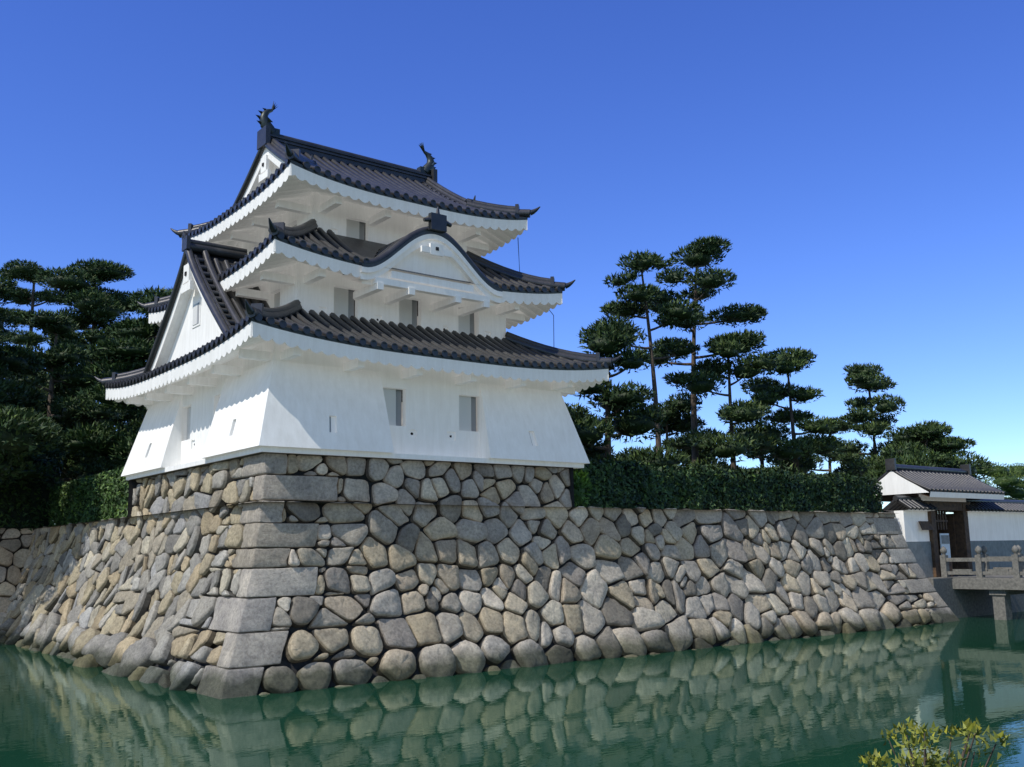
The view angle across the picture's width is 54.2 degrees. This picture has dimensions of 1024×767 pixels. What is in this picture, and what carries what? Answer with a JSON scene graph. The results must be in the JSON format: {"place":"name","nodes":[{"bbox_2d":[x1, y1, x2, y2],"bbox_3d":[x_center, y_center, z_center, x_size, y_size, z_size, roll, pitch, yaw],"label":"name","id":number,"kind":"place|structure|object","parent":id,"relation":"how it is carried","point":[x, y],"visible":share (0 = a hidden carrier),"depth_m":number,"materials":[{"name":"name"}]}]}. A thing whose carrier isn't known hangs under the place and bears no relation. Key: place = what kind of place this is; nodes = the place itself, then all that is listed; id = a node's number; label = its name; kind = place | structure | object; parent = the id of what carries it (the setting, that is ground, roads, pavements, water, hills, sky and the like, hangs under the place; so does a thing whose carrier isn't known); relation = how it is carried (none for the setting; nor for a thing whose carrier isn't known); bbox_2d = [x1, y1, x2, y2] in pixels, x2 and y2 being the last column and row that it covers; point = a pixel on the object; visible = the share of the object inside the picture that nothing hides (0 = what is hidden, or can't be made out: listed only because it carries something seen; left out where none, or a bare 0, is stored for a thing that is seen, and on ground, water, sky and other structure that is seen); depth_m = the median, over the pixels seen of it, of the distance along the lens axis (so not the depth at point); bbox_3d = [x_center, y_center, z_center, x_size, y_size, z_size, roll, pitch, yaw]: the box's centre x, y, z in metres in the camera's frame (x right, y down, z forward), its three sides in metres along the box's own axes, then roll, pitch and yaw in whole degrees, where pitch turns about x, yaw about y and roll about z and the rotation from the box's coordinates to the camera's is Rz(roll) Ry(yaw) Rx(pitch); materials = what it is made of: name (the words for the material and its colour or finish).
{"place":"outdoors","nodes":[
{"label":"outdoors","id":0,"kind":"place"},
{"bbox_2d":[0,611,1023,766],"bbox_3d":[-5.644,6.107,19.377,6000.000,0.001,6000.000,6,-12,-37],"label":"moat water","id":1,"kind":"structure","parent":0,"point":[841,700],"depth_m":17.21,"materials":[{"name":"green liquid"}]},
{"bbox_2d":[0,452,959,698],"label":"stone wall","id":2,"kind":"structure","parent":1,"relation":"on","point":[295,668],"depth_m":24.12,"materials":[{"name":"stone"}]},
{"bbox_2d":[105,148,608,479],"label":"castle walls","id":3,"kind":"structure","parent":2,"relation":"on","point":[251,387],"depth_m":25.89,"materials":[{"name":"white paint"}]},
{"bbox_2d":[94,125,621,401],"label":"tiled roofs","id":4,"kind":"structure","parent":3,"relation":"on","point":[212,266],"depth_m":26.55,"materials":[{"name":"black tile"}]},
{"bbox_2d":[256,102,436,173],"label":"roof ornaments","id":5,"kind":"object","parent":4,"relation":"on","point":[265,119],"visible":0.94,"depth_m":28.67},
{"bbox_2d":[518,241,553,335],"bbox_3d":[1.093,-2.003,29.121,2.039,4.362,0.459,2,-10,-19],"label":"lightning rod cable","id":6,"kind":"object","parent":4,"relation":"hanging from","point":[549,310],"visible":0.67,"depth_m":29.12,"materials":[{"name":"metal"}]},
{"bbox_2d":[0,266,1021,504],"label":"tree trunks","id":7,"kind":"object","parent":2,"relation":"on","point":[606,448],"visible":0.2,"depth_m":44.20,"materials":[{"name":"brown plant"}]},
{"bbox_2d":[0,234,1023,530],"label":"pine trees","id":8,"kind":"object","parent":7,"relation":"attached to","point":[48,434],"visible":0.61,"depth_m":40.59,"materials":[{"name":"green plant"}]},
{"bbox_2d":[876,458,1023,619],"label":"gatehouse","id":9,"kind":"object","parent":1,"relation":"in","point":[968,554],"depth_m":38.95,"materials":[{"name":"white paint"}]},
{"bbox_2d":[0,0,1023,513],"label":"sky","id":10,"kind":"structure","parent":0,"point":[860,162],"materials":[{"name":"blue"}]},
{"bbox_2d":[856,717,1010,766],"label":"shrub","id":11,"kind":"object","parent":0,"point":[968,726],"depth_m":5.83,"materials":[{"name":"green plant"}]}
]}

